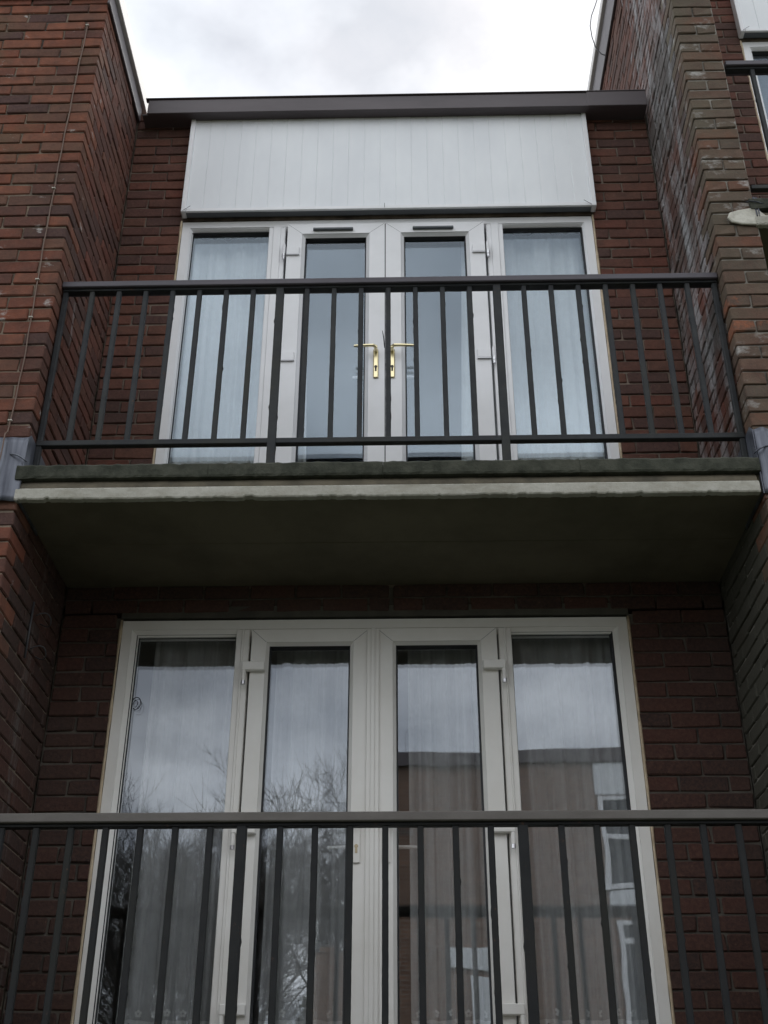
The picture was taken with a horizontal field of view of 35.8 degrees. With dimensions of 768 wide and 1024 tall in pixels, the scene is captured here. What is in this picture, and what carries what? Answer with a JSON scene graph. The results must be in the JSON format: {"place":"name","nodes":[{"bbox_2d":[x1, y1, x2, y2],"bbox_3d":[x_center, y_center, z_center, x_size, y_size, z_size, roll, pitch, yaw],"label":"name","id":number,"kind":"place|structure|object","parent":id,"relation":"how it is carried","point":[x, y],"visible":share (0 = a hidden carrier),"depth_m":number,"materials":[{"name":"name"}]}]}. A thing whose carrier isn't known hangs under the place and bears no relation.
{"place":"outdoors","nodes":[
{"label":"outdoors","id":0,"kind":"place"},
{"bbox_2d":[124,0,600,97],"label":"sky","id":1,"kind":"structure","parent":0,"point":[185,48],"materials":[{"name":"white"}]},
{"label":"ground","id":2,"kind":"structure","parent":0,"visible":0},
{"bbox_2d":[0,0,137,1023],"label":"party wall","id":3,"kind":"structure","parent":2,"relation":"on","point":[41,43],"depth_m":6.00,"materials":[{"name":"red brick"}]},
{"bbox_2d":[0,436,45,535],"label":"lead flashing","id":4,"kind":"object","parent":3,"relation":"attached to","point":[16,451],"visible":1,"depth_m":5.22,"materials":[{"name":"grey metal"}]},
{"bbox_2d":[24,602,51,659],"bbox_3d":[-1.535,0.550,5.298,0.068,0.270,0.132,-1,-30,1],"label":"wall hook","id":5,"kind":"object","parent":3,"relation":"attached to","point":[28,635],"depth_m":5.27,"materials":[{"name":"grey metal"}]},
{"bbox_2d":[0,23,88,459],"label":"wall cable","id":6,"kind":"object","parent":3,"relation":"attached to","point":[36,279],"depth_m":5.81,"materials":[{"name":"brown"}]},
{"bbox_2d":[108,0,147,121],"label":"roof fascia","id":7,"kind":"structure","parent":3,"relation":"attached to","point":[125,41],"depth_m":7.21,"materials":[{"name":"grey"}]},
{"bbox_2d":[1,114,767,1023],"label":"house wall","id":8,"kind":"structure","parent":2,"relation":"on","point":[693,738],"depth_m":5.74,"materials":[{"name":"brick"}]},
{"bbox_2d":[115,641,235,1023],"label":"net curtain","id":9,"kind":"object","parent":8,"relation":"hanging from","point":[185,763],"visible":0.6,"depth_m":5.45,"materials":[{"name":"fabric"}]},
{"bbox_2d":[170,238,306,463],"bbox_3d":[-0.810,-0.740,6.683,0.820,2.280,0.063,-1,-30,1],"label":"net curtain","id":10,"kind":"object","parent":8,"relation":"hanging from","point":[223,259],"visible":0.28,"depth_m":6.77,"materials":[{"name":"white fabric"}]},
{"bbox_2d":[258,651,348,1023],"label":"net curtain","id":11,"kind":"object","parent":8,"relation":"hanging from","point":[309,763],"visible":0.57,"depth_m":5.38,"materials":[{"name":"fabric"}]},
{"bbox_2d":[70,616,675,1023],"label":"french window","id":12,"kind":"structure","parent":8,"relation":"attached to","point":[372,646],"depth_m":5.36,"materials":[{"name":"beige plastic"}]},
{"bbox_2d":[132,697,140,709],"bbox_3d":[-1.164,0.899,5.581,0.046,0.064,0.004,-1,-30,1],"label":"hook ring","id":13,"kind":"object","parent":12,"relation":"attached to","point":[137,703],"visible":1,"depth_m":5.58,"materials":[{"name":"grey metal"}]},
{"bbox_2d":[218,629,366,1023],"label":"door","id":14,"kind":"structure","parent":12,"relation":"in","point":[354,641],"depth_m":5.35,"materials":[{"name":"beige plastic"}]},
{"bbox_2d":[378,628,525,1023],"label":"door","id":15,"kind":"structure","parent":12,"relation":"in","point":[391,640],"depth_m":5.33,"materials":[{"name":"beige plastic"}]},
{"bbox_2d":[152,215,622,463],"bbox_3d":[0.014,-0.767,6.523,2.474,2.246,0.204,-1,-30,1],"label":"french window","id":16,"kind":"structure","parent":8,"relation":"attached to","point":[384,241],"depth_m":6.68,"materials":[{"name":"white plastic"}]},
{"bbox_2d":[275,223,384,462],"bbox_3d":[-0.296,-0.778,6.538,0.600,2.120,0.204,-1,-30,1],"label":"door","id":17,"kind":"structure","parent":16,"relation":"in","point":[372,235],"depth_m":6.62,"materials":[{"name":"white plastic"}]},
{"bbox_2d":[386,221,496,461],"bbox_3d":[0.312,-0.785,6.526,0.606,2.120,0.204,-1,-30,1],"label":"door","id":18,"kind":"structure","parent":16,"relation":"in","point":[470,233],"depth_m":6.64,"materials":[{"name":"white plastic"}]},
{"bbox_2d":[14,457,761,587],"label":"balcony slab","id":19,"kind":"structure","parent":8,"relation":"attached to","point":[677,519],"depth_m":5.29,"materials":[{"name":"concrete"}]},
{"bbox_2d":[33,272,747,465],"bbox_3d":[0.020,-0.625,5.542,3.198,1.172,0.080,-1,-30,1],"label":"balcony railing","id":20,"kind":"object","parent":19,"relation":"on","point":[388,286],"visible":0.98,"depth_m":5.59,"materials":[{"name":"metal"}]},
{"bbox_2d":[181,113,596,217],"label":"cladding panel","id":21,"kind":"structure","parent":8,"relation":"attached to","point":[401,165],"depth_m":7.21,"materials":[{"name":"white plastic"}]},
{"bbox_2d":[142,89,646,127],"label":"roof fascia","id":22,"kind":"structure","parent":8,"relation":"attached to","point":[591,104],"depth_m":7.40,"materials":[{"name":"grey metal"}]},
{"bbox_2d":[408,650,490,1023],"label":"net curtain","id":23,"kind":"object","parent":8,"relation":"hanging from","point":[444,756],"visible":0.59,"depth_m":5.37,"materials":[{"name":"fabric"}]},
{"bbox_2d":[461,233,604,460],"bbox_3d":[0.835,-0.755,6.654,0.870,2.280,0.059,-1,-30,1],"label":"net curtain","id":24,"kind":"object","parent":8,"relation":"hanging from","point":[543,254],"visible":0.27,"depth_m":6.74,"materials":[{"name":"white fabric"}]},
{"bbox_2d":[497,638,648,1023],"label":"net curtain","id":25,"kind":"object","parent":8,"relation":"hanging from","point":[569,751],"visible":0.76,"depth_m":5.38,"materials":[{"name":"fabric"}]},
{"bbox_3d":[0.015,2.350,4.147,3.221,0.197,0.878,-1,-30,1],"label":"balcony slab","id":26,"kind":"object","parent":8,"relation":"attached to","visible":0},
{"bbox_2d":[0,809,767,1023],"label":"balcony railing","id":27,"kind":"object","parent":26,"relation":"on","point":[242,823],"visible":1,"depth_m":4.34,"materials":[{"name":"black metal"}]},
{"bbox_2d":[602,0,767,881],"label":"party wall","id":28,"kind":"structure","parent":2,"relation":"on","point":[666,55],"depth_m":6.04,"materials":[{"name":"brick"}]},
{"bbox_2d":[587,0,616,89],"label":"roof fascia","id":29,"kind":"structure","parent":28,"relation":"attached to","point":[602,36],"depth_m":8.93,"materials":[{"name":"grey"}]},
{"bbox_2d":[590,0,604,55],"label":"loose wire","id":30,"kind":"object","parent":29,"relation":"hanging from","point":[591,31],"visible":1,"depth_m":8.96,"materials":[{"name":"grey"}]},
{"bbox_2d":[727,208,767,225],"bbox_3d":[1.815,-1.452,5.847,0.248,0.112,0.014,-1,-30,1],"label":"lamp","id":31,"kind":"object","parent":28,"relation":"attached to","point":[745,216],"visible":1,"depth_m":5.84,"materials":[{"name":"white plastic"}]},
{"bbox_2d":[737,427,767,528],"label":"lead flashing","id":32,"kind":"object","parent":28,"relation":"attached to","point":[756,439],"visible":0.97,"depth_m":5.17,"materials":[{"name":"grey metal"}]},
{"bbox_2d":[710,0,767,197],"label":"house wall","id":33,"kind":"structure","parent":2,"relation":"on","point":[750,138],"depth_m":7.50,"materials":[{"name":"brick"}]},
{"bbox_2d":[730,0,767,38],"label":"cladding panel","id":34,"kind":"structure","parent":33,"relation":"attached to","point":[751,18],"depth_m":7.83,"materials":[{"name":"white plastic"}]},
{"bbox_2d":[740,41,767,159],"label":"french window","id":35,"kind":"structure","parent":33,"relation":"attached to","point":[751,50],"depth_m":7.76,"materials":[{"name":"white plastic"}]},
{"bbox_2d":[748,198,767,269],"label":"balcony slab","id":36,"kind":"structure","parent":33,"relation":"attached to","point":[763,209],"depth_m":5.88,"materials":[{"name":"concrete"}]},
{"bbox_2d":[724,60,767,192],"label":"balcony railing","id":37,"kind":"object","parent":36,"relation":"on","point":[752,69],"visible":0.98,"depth_m":6.53,"materials":[{"name":"metal"}]},
{"bbox_2d":[746,197,762,215],"bbox_3d":[1.836,-1.439,6.006,0.084,0.144,0.334,-1,-30,1],"label":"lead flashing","id":38,"kind":"object","parent":36,"relation":"attached to","point":[756,209],"visible":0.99,"depth_m":5.87,"materials":[{"name":"grey metal"}]},
{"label":"room floor","id":39,"kind":"structure","parent":0,"visible":0},
{"bbox_2d":[97,642,548,1023],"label":"room walls","id":40,"kind":"structure","parent":39,"relation":"on","point":[108,1002],"depth_m":9.00,"materials":[{"name":"grey"}]},
{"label":"room floor","id":41,"kind":"structure","parent":0,"visible":0},
{"bbox_2d":[306,246,461,461],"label":"room walls","id":42,"kind":"structure","parent":41,"relation":"on","point":[421,261],"depth_m":8.44,"materials":[{"name":"grey"}]},
{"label":"room floor","id":43,"kind":"structure","parent":0,"visible":0},
{"bbox_2d":[758,75,767,118],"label":"room walls","id":44,"kind":"structure","parent":43,"relation":"on","point":[763,81],"depth_m":8.37,"materials":[{"name":"white fabric"}]}
]}

